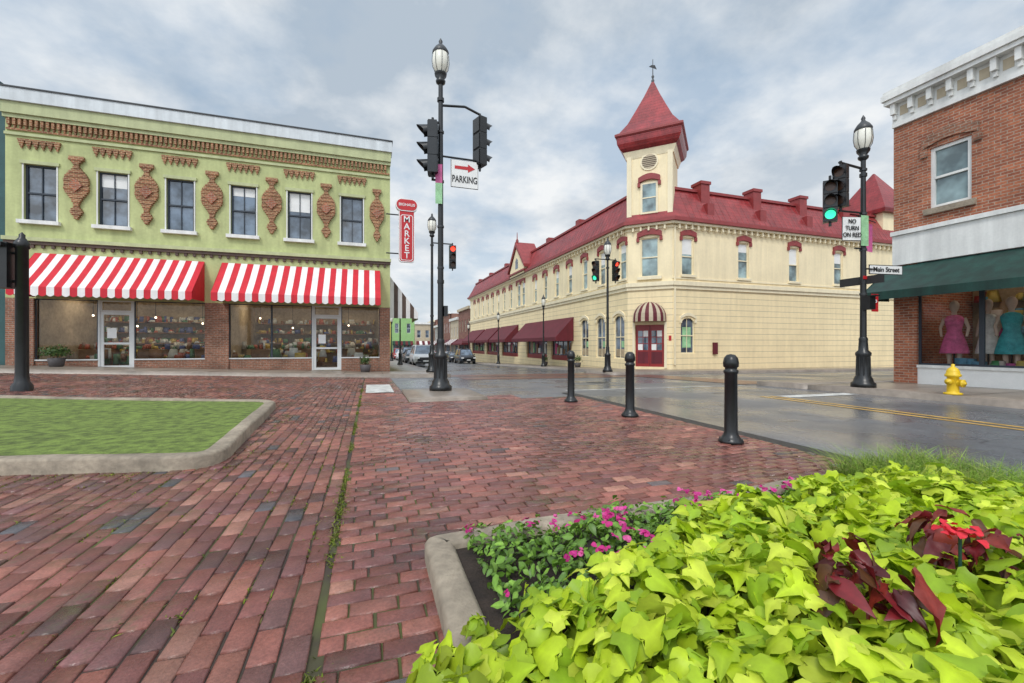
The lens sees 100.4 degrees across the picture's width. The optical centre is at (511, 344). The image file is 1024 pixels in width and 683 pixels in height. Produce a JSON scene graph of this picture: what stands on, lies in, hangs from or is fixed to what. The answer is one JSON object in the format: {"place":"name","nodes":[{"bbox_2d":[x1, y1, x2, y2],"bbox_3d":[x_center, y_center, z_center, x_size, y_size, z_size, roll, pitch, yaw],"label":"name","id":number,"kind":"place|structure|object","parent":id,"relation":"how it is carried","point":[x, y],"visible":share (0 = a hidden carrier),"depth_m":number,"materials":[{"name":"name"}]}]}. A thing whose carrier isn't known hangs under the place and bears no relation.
{"place":"outdoors","nodes":[
{"label":"outdoors","id":0,"kind":"place"},
{"bbox_2d":[0,365,450,377],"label":"sidewalk","id":1,"kind":"structure","parent":0,"point":[153,371],"depth_m":15.79,"materials":[{"name":"concrete"}]},
{"bbox_2d":[37,344,73,366],"bbox_3d":[-16.726,0.380,15.643,0.993,0.832,0.990,0,0,-18],"label":"potted shrub","id":2,"kind":"object","parent":1,"relation":"on","point":[56,361],"visible":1,"depth_m":15.48,"materials":[{"name":"green plant"}]},
{"bbox_2d":[426,214,451,371],"bbox_3d":[-3.438,-2.462,20.145,1.207,7.476,0.533,0,0,-18],"label":"street lamp","id":3,"kind":"object","parent":1,"relation":"on","point":[431,225],"visible":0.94,"depth_m":19.97,"materials":[{"name":"metal"}]},
{"bbox_2d":[0,373,860,682],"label":"brick paving","id":4,"kind":"structure","parent":0,"point":[568,445],"depth_m":2.88,"materials":[{"name":"brick"}]},
{"bbox_2d":[0,388,363,682],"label":"weeds","id":5,"kind":"object","parent":4,"relation":"on","point":[341,508],"visible":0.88,"depth_m":2.85,"materials":[{"name":"green plant"}]},
{"bbox_2d":[442,612,537,682],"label":"lime sweet potato vine","id":6,"kind":"object","parent":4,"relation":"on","point":[483,639],"visible":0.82,"depth_m":1.28,"materials":[{"name":"green plant"}]},
{"bbox_2d":[564,351,577,401],"bbox_3d":[1.190,0.626,8.600,0.267,1.030,0.267,0,0,-18],"label":"bollard","id":7,"kind":"object","parent":4,"relation":"on","point":[570,397],"visible":1,"depth_m":8.54,"materials":[{"name":"metal"}]},
{"bbox_2d":[621,352,638,417],"bbox_3d":[1.880,0.622,6.800,0.267,1.030,0.267,0,0,-18],"label":"bollard","id":8,"kind":"object","parent":4,"relation":"on","point":[629,411],"visible":1,"depth_m":6.74,"materials":[{"name":"metal"}]},
{"bbox_2d":[718,354,743,444],"bbox_3d":[2.545,0.620,4.960,0.267,1.030,0.267,0,0,-18],"label":"bollard","id":9,"kind":"object","parent":4,"relation":"on","point":[730,435],"visible":1,"depth_m":4.90,"materials":[{"name":"metal"}]},
{"bbox_2d":[402,388,487,401],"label":"sidewalk","id":10,"kind":"structure","parent":0,"point":[428,395],"depth_m":9.22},
{"bbox_2d":[429,38,480,390],"bbox_3d":[-1.386,-3.184,10.499,1.272,8.571,0.533,0,0,-18],"label":"street lamp","id":11,"kind":"object","parent":10,"relation":"on","point":[440,66],"visible":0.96,"depth_m":10.32,"materials":[{"name":"metal"}]},
{"bbox_2d":[416,117,437,178],"bbox_3d":[-2.036,-4.735,10.254,0.508,1.470,0.353,0,0,-8],"label":"traffic light","id":12,"kind":"object","parent":11,"relation":"attached to","point":[429,147],"visible":0.99,"depth_m":10.11,"materials":[{"name":"metal"}]},
{"bbox_2d":[451,159,477,189],"bbox_3d":[-1.165,-4.200,10.503,0.684,0.684,0.028,0,0,-18],"label":"parking sign","id":13,"kind":"object","parent":11,"relation":"attached to","point":[464,174],"visible":1,"depth_m":10.50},
{"bbox_2d":[473,113,492,169],"bbox_3d":[-0.710,-5.080,10.768,0.488,1.420,0.339,0,0,-38],"label":"traffic light","id":14,"kind":"object","parent":11,"relation":"attached to","point":[481,141],"visible":0.99,"depth_m":10.57,"materials":[{"name":"metal"}]},
{"bbox_2d":[395,359,583,374],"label":"side street road","id":15,"kind":"structure","parent":0,"point":[453,368],"depth_m":26.97,"materials":[{"name":"asphalt"}]},
{"bbox_2d":[0,0,1023,323],"label":"sky","id":16,"kind":"structure","parent":0,"point":[770,96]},
{"bbox_2d":[391,371,1023,478],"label":"road","id":17,"kind":"structure","parent":0,"point":[807,424],"depth_m":7.43,"materials":[{"name":"asphalt"}]},
{"bbox_2d":[565,392,868,462],"bbox_3d":[2.966,1.153,5.466,0.240,0.024,10.500,0,0,-18],"label":"kerb","id":18,"kind":"object","parent":17,"relation":"on","point":[790,445],"visible":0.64,"depth_m":5.58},
{"bbox_2d":[584,367,893,374],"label":"sidewalk","id":19,"kind":"structure","parent":0,"point":[692,371],"depth_m":23.00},
{"bbox_2d":[595,237,616,371],"bbox_3d":[4.602,-1.994,20.975,1.225,6.623,0.480,0,0,-18],"label":"street lamp","id":20,"kind":"object","parent":19,"relation":"on","point":[607,253],"visible":1,"depth_m":20.95,"materials":[{"name":"metal"}]},
{"bbox_2d":[757,378,893,388],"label":"sidewalk","id":21,"kind":"structure","parent":0,"point":[800,384],"depth_m":12.70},
{"bbox_2d":[808,382,1023,408],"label":"sidewalk","id":22,"kind":"structure","parent":0,"point":[1013,398],"depth_m":9.54,"materials":[{"name":"concrete"}]},
{"bbox_2d":[838,115,876,387],"bbox_3d":[8.498,-2.350,10.573,1.105,6.805,0.507,0,0,-18],"label":"street lamp","id":23,"kind":"object","parent":22,"relation":"on","point":[863,135],"visible":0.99,"depth_m":10.60,"materials":[{"name":"metal"}]},
{"bbox_2d":[823,175,837,226],"bbox_3d":[7.725,-3.520,10.354,0.288,1.240,0.415,0,0,34],"label":"traffic light","id":24,"kind":"object","parent":23,"relation":"attached to","point":[830,204],"visible":1,"depth_m":10.35,"materials":[{"name":"metal"}]},
{"bbox_2d":[831,161,848,211],"bbox_3d":[7.936,-3.870,10.357,0.415,1.240,0.288,0,0,-33],"label":"traffic light","id":25,"kind":"object","parent":23,"relation":"attached to","point":[840,172],"visible":0.84,"depth_m":10.31,"materials":[{"name":"metal"}]},
{"bbox_2d":[842,217,861,240],"bbox_3d":[8.324,-2.850,10.448,0.484,0.584,0.044,0,0,-3],"label":"no turn on red sign","id":26,"kind":"object","parent":23,"relation":"attached to","point":[851,228],"visible":1,"depth_m":10.45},
{"bbox_2d":[840,264,901,286],"bbox_3d":[9.290,-1.760,10.889,1.145,0.500,1.000,0,0,-18],"label":"street name sign","id":27,"kind":"object","parent":23,"relation":"attached to","point":[880,271],"visible":1,"depth_m":10.73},
{"bbox_2d":[943,364,966,394],"bbox_3d":[9.265,0.716,8.940,0.342,0.640,0.344,0,0,33],"label":"fire hydrant","id":28,"kind":"object","parent":22,"relation":"on","point":[953,382],"visible":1,"depth_m":8.87,"materials":[{"name":"metal"}]},
{"bbox_3d":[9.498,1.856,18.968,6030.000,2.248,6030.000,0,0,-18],"label":"ground","id":29,"kind":"structure","parent":0,"visible":0},
{"bbox_2d":[0,111,4,364],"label":"front wall","id":30,"kind":"structure","parent":29,"relation":"on","point":[2,232],"depth_m":15.76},
{"bbox_2d":[0,232,33,390],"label":"signal post","id":31,"kind":"object","parent":29,"relation":"on","point":[14,264],"visible":0.94,"depth_m":9.02,"materials":[{"name":"metal"}]},
{"bbox_2d":[0,395,275,475],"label":"lawn kerb","id":32,"kind":"structure","parent":29,"relation":"on","point":[227,445],"depth_m":3.82,"materials":[{"name":"concrete"}]},
{"bbox_2d":[0,398,263,455],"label":"lawn","id":33,"kind":"structure","parent":32,"relation":"in","point":[48,426],"depth_m":5.35,"materials":[{"name":"plant"}]},
{"bbox_2d":[5,297,389,371],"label":"piers","id":34,"kind":"structure","parent":29,"relation":"on","point":[216,335],"depth_m":17.78,"materials":[{"name":"brick"}]},
{"bbox_2d":[5,118,389,307],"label":"wall","id":35,"kind":"structure","parent":34,"relation":"on","point":[71,227],"depth_m":17.61,"materials":[{"name":"green paint"}]},
{"bbox_2d":[16,219,365,246],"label":"window sills","id":36,"kind":"structure","parent":35,"relation":"attached to","point":[94,226],"depth_m":17.26,"materials":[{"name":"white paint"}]},
{"bbox_2d":[17,138,365,185],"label":"corbels","id":37,"kind":"object","parent":35,"relation":"attached to","point":[96,150],"visible":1,"depth_m":17.31,"materials":[{"name":"brick"}]},
{"bbox_2d":[19,159,364,197],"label":"lintels","id":38,"kind":"object","parent":35,"relation":"attached to","point":[169,176],"visible":1,"depth_m":17.35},
{"bbox_2d":[22,163,363,242],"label":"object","id":39,"kind":"object","parent":35,"relation":"attached to","point":[165,204],"visible":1,"depth_m":17.24,"materials":[{"name":"white paint"}]},
{"bbox_2d":[6,253,380,305],"bbox_3d":[-11.783,-2.581,17.267,12.340,1.737,1.352,0,0,-18],"label":"awning canvas","id":40,"kind":"object","parent":35,"relation":"attached to","point":[195,289],"visible":0.95,"depth_m":16.92,"materials":[{"name":"fabric"}]},
{"bbox_2d":[14,253,374,304],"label":"awning stripes","id":41,"kind":"object","parent":40,"relation":"attached to","point":[38,281],"visible":0.95,"depth_m":16.84,"materials":[{"name":"fabric"}]},
{"bbox_2d":[0,99,390,178],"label":"cornice","id":42,"kind":"structure","parent":35,"relation":"attached to","point":[55,115],"depth_m":17.32,"materials":[{"name":"paint"}]},
{"bbox_2d":[0,85,391,157],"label":"fascia","id":43,"kind":"structure","parent":35,"relation":"attached to","point":[90,105],"depth_m":17.21,"materials":[{"name":"metal"}]},
{"bbox_2d":[0,83,392,144],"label":"coping","id":44,"kind":"structure","parent":43,"relation":"on","point":[189,111],"depth_m":17.18,"materials":[{"name":"metal"}]},
{"bbox_2d":[1,235,390,261],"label":"string course","id":45,"kind":"object","parent":35,"relation":"attached to","point":[40,239],"visible":1,"depth_m":17.38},
{"bbox_2d":[3,239,390,266],"bbox_3d":[-12.171,-3.748,17.818,13.670,0.237,0.098,0,0,-18],"label":"string course","id":46,"kind":"object","parent":35,"relation":"attached to","point":[53,245],"visible":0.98,"depth_m":17.49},
{"bbox_2d":[6,117,388,174],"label":"brick dentils","id":47,"kind":"object","parent":35,"relation":"attached to","point":[26,123],"visible":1,"depth_m":17.22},
{"bbox_2d":[26,165,379,359],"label":"window frames","id":48,"kind":"structure","parent":35,"relation":"attached to","point":[114,199],"depth_m":17.51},
{"bbox_2d":[29,167,361,242],"bbox_3d":[-12.554,-5.700,17.892,11.910,2.100,0.001,0,0,-18],"label":"glass","id":49,"kind":"object","parent":48,"relation":"in","point":[35,186],"visible":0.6,"depth_m":17.52,"materials":[{"name":"glass"}]},
{"bbox_2d":[102,174,309,212],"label":"blinds","id":50,"kind":"object","parent":35,"relation":"attached to","point":[108,181],"visible":1,"depth_m":18.29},
{"bbox_2d":[63,155,383,241],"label":"medallions","id":51,"kind":"object","parent":35,"relation":"attached to","point":[83,191],"visible":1,"depth_m":17.65,"materials":[{"name":"brick"}]},
{"bbox_2d":[68,178,381,217],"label":"medallion diamonds","id":52,"kind":"object","parent":51,"relation":"attached to","point":[75,185],"visible":1,"depth_m":17.60,"materials":[{"name":"red brick"}]},
{"bbox_2d":[386,198,417,262],"bbox_3d":[-5.116,-5.320,19.845,1.420,2.940,0.269,0,0,-18],"label":"market sign","id":53,"kind":"object","parent":35,"relation":"attached to","point":[406,209],"visible":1,"depth_m":19.82,"materials":[{"name":"metal"}]},
{"bbox_2d":[35,358,379,370],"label":"stall risers","id":54,"kind":"object","parent":34,"relation":"attached to","point":[350,364],"visible":0.32,"depth_m":18.27,"materials":[{"name":"brick"}]},
{"bbox_2d":[98,300,340,369],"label":"door jambs","id":55,"kind":"structure","parent":34,"relation":"attached to","point":[99,311],"depth_m":16.96,"materials":[{"name":"metal"}]},
{"bbox_2d":[316,364,336,366],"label":"interior floor","id":56,"kind":"structure","parent":29,"relation":"on","point":[329,365],"depth_m":21.42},
{"bbox_2d":[36,298,379,359],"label":"interior sides","id":57,"kind":"object","parent":56,"relation":"on","point":[71,325],"visible":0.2,"depth_m":18.30,"materials":[{"name":"paint"}]},
{"bbox_2d":[78,315,377,364],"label":"shop goods","id":58,"kind":"object","parent":57,"relation":"in","point":[179,348],"visible":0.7,"depth_m":20.20},
{"bbox_2d":[103,300,377,364],"bbox_3d":[-13.377,-0.550,21.950,12.370,3.400,0.100,0,0,-18],"label":"display","id":59,"kind":"object","parent":57,"relation":"attached to","point":[296,315],"visible":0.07,"depth_m":22.17},
{"bbox_2d":[78,349,362,365],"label":"counters","id":60,"kind":"object","parent":56,"relation":"on","point":[199,353],"visible":0.15,"depth_m":19.66,"materials":[{"name":"brown wood"}]},
{"bbox_2d":[104,321,366,364],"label":"shelves","id":61,"kind":"object","parent":56,"relation":"on","point":[258,333],"visible":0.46,"depth_m":20.86,"materials":[{"name":"brown wood"}]},
{"bbox_2d":[392,318,413,352],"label":"front wall","id":62,"kind":"structure","parent":29,"relation":"on","point":[405,336],"depth_m":102.03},
{"bbox_2d":[425,474,823,646],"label":"planter kerb","id":63,"kind":"structure","parent":29,"relation":"on","point":[456,603],"depth_m":2.02,"materials":[{"name":"concrete"}]},
{"bbox_2d":[437,494,858,681],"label":"planting soil","id":64,"kind":"structure","parent":63,"relation":"in","point":[479,580],"depth_m":1.95,"materials":[{"name":"soil"}]},
{"bbox_2d":[462,476,801,625],"bbox_3d":[1.376,1.018,2.488,3.282,0.400,1.042,0,0,-18],"label":"pink petunia bed","id":65,"kind":"object","parent":64,"relation":"on","point":[607,524],"visible":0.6,"depth_m":2.06,"materials":[{"name":"green plant"}]},
{"bbox_2d":[406,460,1023,682],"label":"lime sweet potato vine","id":66,"kind":"object","parent":64,"relation":"on","point":[756,550],"visible":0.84,"depth_m":1.33,"materials":[{"name":"green plant"}]},
{"bbox_2d":[807,504,1023,645],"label":"red coleus","id":67,"kind":"object","parent":66,"relation":"on","point":[905,604],"visible":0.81,"depth_m":1.29,"materials":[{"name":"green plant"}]},
{"bbox_2d":[850,518,988,682],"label":"red flower","id":68,"kind":"object","parent":66,"relation":"on","point":[961,533],"visible":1,"depth_m":1.40,"materials":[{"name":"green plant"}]},
{"bbox_2d":[789,436,1023,488],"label":"ornamental grass","id":69,"kind":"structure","parent":64,"relation":"on","point":[914,460],"depth_m":3.31,"materials":[{"name":"plant"}]},
{"bbox_2d":[470,288,893,369],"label":"rusticated wall","id":70,"kind":"structure","parent":29,"relation":"on","point":[750,330],"depth_m":27.56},
{"bbox_2d":[462,317,573,342],"bbox_3d":[-1.445,-1.225,48.788,1.502,1.850,34.500,0,0,-18],"label":"awning canvas","id":71,"kind":"object","parent":70,"relation":"attached to","point":[562,329],"visible":0.98,"depth_m":39.00,"materials":[{"name":"fabric"}]},
{"bbox_2d":[474,316,691,357],"bbox_3d":[2.396,-0.300,45.292,3.260,3.100,43.160,0,0,-18],"label":"glass","id":72,"kind":"object","parent":70,"relation":"attached to","point":[601,329],"visible":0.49,"depth_m":29.41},
{"bbox_2d":[632,322,666,367],"bbox_3d":[8.124,0.000,25.225,1.960,2.700,0.078,0,0,27],"label":"door surround","id":73,"kind":"object","parent":70,"relation":"attached to","point":[665,342],"visible":0.89,"depth_m":24.81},
{"bbox_2d":[636,325,663,366],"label":"doors","id":74,"kind":"structure","parent":73,"relation":"in","point":[656,328],"depth_m":25.35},
{"bbox_2d":[493,237,841,358],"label":"window frames","id":75,"kind":"structure","parent":70,"relation":"attached to","point":[691,257],"depth_m":26.75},
{"bbox_2d":[483,239,839,305],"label":"blinds","id":76,"kind":"object","parent":75,"relation":"attached to","point":[686,246],"visible":0.7,"depth_m":27.80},
{"bbox_2d":[470,224,891,320],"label":"wall","id":77,"kind":"structure","parent":70,"relation":"on","point":[715,255],"depth_m":27.41,"materials":[{"name":"paint"}]},
{"bbox_2d":[473,173,845,304],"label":"window hoods","id":78,"kind":"object","parent":77,"relation":"attached to","point":[643,178],"depth_m":26.41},
{"bbox_2d":[483,238,839,314],"bbox_3d":[8.505,-5.250,46.602,15.680,2.400,41.790,0,0,-18],"label":"glass","id":79,"kind":"object","parent":77,"relation":"attached to","point":[649,249],"visible":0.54,"depth_m":26.44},
{"bbox_2d":[470,277,859,320],"bbox_3d":[12.015,-3.870,49.024,24.250,0.140,44.550,0,0,-18],"label":"sill band","id":80,"kind":"object","parent":77,"relation":"attached to","point":[690,279],"visible":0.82,"depth_m":27.72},
{"bbox_2d":[467,216,891,299],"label":"eave cornice","id":81,"kind":"structure","parent":77,"relation":"on","point":[679,218],"depth_m":26.84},
{"bbox_2d":[507,242,535,276],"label":"gable roof","id":82,"kind":"structure","parent":81,"relation":"on","point":[523,251],"depth_m":43.51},
{"bbox_2d":[469,190,893,296],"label":"mansard roof","id":83,"kind":"structure","parent":81,"relation":"on","point":[679,208],"depth_m":27.72,"materials":[{"name":"metal"}]},
{"bbox_2d":[632,153,676,214],"bbox_3d":[8.709,-9.460,26.393,3.730,4.180,3.730,0,0,-18],"label":"tower shaft","id":84,"kind":"object","parent":83,"relation":"on","point":[660,168],"visible":0.29,"depth_m":25.02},
{"bbox_2d":[627,149,672,217],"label":"tower pilasters","id":85,"kind":"object","parent":84,"relation":"attached to","point":[670,183],"visible":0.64,"depth_m":24.66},
{"bbox_2d":[623,143,680,168],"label":"tower cornice","id":86,"kind":"structure","parent":84,"relation":"attached to","point":[656,150],"depth_m":25.17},
{"bbox_2d":[616,81,686,162],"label":"tower roof","id":87,"kind":"structure","parent":86,"relation":"on","point":[653,109],"depth_m":25.22,"materials":[{"name":"metal"}]},
{"bbox_2d":[478,180,850,283],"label":"chimneys","id":88,"kind":"object","parent":83,"relation":"on","point":[702,187],"visible":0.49,"depth_m":27.19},
{"bbox_2d":[475,187,875,284],"bbox_3d":[12.031,-9.390,49.055,22.960,0.160,43.260,0,0,-18],"label":"roof cap","id":89,"kind":"object","parent":83,"relation":"on","point":[693,191],"visible":0.12,"depth_m":28.68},
{"bbox_2d":[471,191,890,293],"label":"roof ribs","id":90,"kind":"object","parent":83,"relation":"on","point":[475,289],"visible":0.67,"depth_m":28.61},
{"bbox_2d":[849,174,893,214],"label":"turret roof","id":91,"kind":"structure","parent":81,"relation":"on","point":[879,195],"depth_m":31.56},
{"bbox_2d":[470,223,891,300],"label":"brackets","id":92,"kind":"object","parent":77,"relation":"attached to","point":[685,227],"visible":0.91,"depth_m":28.43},
{"bbox_2d":[469,280,893,323],"bbox_3d":[12.031,-3.490,49.055,24.520,0.440,44.820,0,0,-18],"label":"belt course","id":93,"kind":"object","parent":70,"relation":"on","point":[713,287],"visible":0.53,"depth_m":27.14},
{"bbox_2d":[894,263,918,383],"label":"pier","id":94,"kind":"structure","parent":29,"relation":"on","point":[906,336],"depth_m":12.15,"materials":[{"name":"red brick"}]},
{"bbox_2d":[867,248,1023,301],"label":"awning canvas","id":95,"kind":"object","parent":94,"relation":"attached to","point":[994,270],"visible":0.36,"depth_m":10.55,"materials":[{"name":"fabric"}]},
{"bbox_2d":[920,247,1023,262],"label":"transom","id":96,"kind":"object","parent":94,"relation":"attached to","point":[973,254],"visible":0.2,"depth_m":10.82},
{"bbox_2d":[890,204,1023,265],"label":"sign band","id":97,"kind":"object","parent":96,"relation":"on","point":[994,230],"visible":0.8,"depth_m":10.97,"materials":[{"name":"white paint"}]},
{"bbox_2d":[894,76,1023,231],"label":"wall","id":98,"kind":"structure","parent":97,"relation":"on","point":[998,162],"depth_m":10.73,"materials":[{"name":"red brick"}]},
{"bbox_2d":[920,120,981,158],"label":"brick arches","id":99,"kind":"structure","parent":98,"relation":"attached to","point":[950,130],"depth_m":11.17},
{"bbox_2d":[931,135,971,207],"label":"window frames","id":100,"kind":"structure","parent":98,"relation":"attached to","point":[933,172],"depth_m":11.29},
{"bbox_2d":[936,141,967,204],"bbox_3d":[12.624,-4.525,8.304,0.001,1.650,7.110,0,0,-18],"label":"glass","id":101,"kind":"object","parent":100,"relation":"in","point":[954,186],"visible":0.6,"depth_m":11.27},
{"bbox_2d":[881,25,1023,128],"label":"cornice","id":102,"kind":"structure","parent":98,"relation":"attached to","point":[1002,47],"depth_m":10.94,"materials":[{"name":"white paint"}]},
{"bbox_2d":[890,45,1023,120],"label":"cornice brackets","id":103,"kind":"object","parent":102,"relation":"attached to","point":[994,66],"visible":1,"depth_m":10.79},
{"bbox_2d":[900,55,1013,114],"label":"cornice panels","id":104,"kind":"object","parent":102,"relation":"attached to","point":[1008,63],"visible":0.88,"depth_m":10.96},
{"bbox_2d":[922,291,972,363],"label":"end wall","id":105,"kind":"structure","parent":29,"relation":"on","point":[935,309],"depth_m":12.47,"materials":[{"name":"red brick"}]},
{"bbox_2d":[917,367,1023,389],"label":"stall riser","id":106,"kind":"object","parent":29,"relation":"on","point":[992,379],"visible":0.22,"depth_m":10.71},
{"bbox_2d":[919,290,1023,367],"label":"window frames","id":107,"kind":"structure","parent":106,"relation":"on","point":[982,328],"depth_m":10.73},
{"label":"bay floor","id":108,"kind":"structure","parent":0,"visible":0},
{"bbox_2d":[939,301,970,363],"bbox_3d":[12.087,-0.280,11.663,0.404,1.860,0.581,0,0,-18],"label":"shop mannequin","id":109,"kind":"object","parent":108,"relation":"on","point":[954,341],"visible":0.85,"depth_m":11.60},
{"bbox_2d":[975,299,1001,364],"bbox_3d":[12.546,-0.280,11.233,0.408,1.860,0.577,0,0,-18],"label":"shop mannequin","id":110,"kind":"object","parent":108,"relation":"on","point":[992,338],"visible":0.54,"depth_m":11.13},
{"bbox_2d":[955,290,1023,365],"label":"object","id":111,"kind":"object","parent":108,"relation":"on","point":[993,295],"depth_m":11.84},
{"bbox_2d":[973,287,1023,362],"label":"bay back","id":112,"kind":"object","parent":108,"relation":"on","point":[1005,293],"visible":0.2,"depth_m":12.43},
{"bbox_2d":[993,296,1023,362],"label":"shop mannequin","id":113,"kind":"object","parent":108,"relation":"on","point":[1011,340],"visible":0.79,"depth_m":10.57},
{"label":"side walls","id":114,"kind":"object","parent":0,"visible":0},
{"bbox_2d":[390,277,417,321],"bbox_3d":[-5.848,-2.296,22.610,1.352,2.107,3.400,0,0,-18],"label":"striped canopy","id":115,"kind":"object","parent":114,"relation":"attached to","point":[401,306],"visible":0.91,"depth_m":20.93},
{"bbox_3d":[-11.958,1.540,18.048,8.820,1.220,0.240,0,0,-18],"label":"threshold","id":116,"kind":"object","parent":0,"visible":0},
{"bbox_2d":[100,300,339,369],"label":"doors","id":117,"kind":"structure","parent":116,"relation":"on","point":[116,312],"depth_m":16.98,"materials":[{"name":"metal"}]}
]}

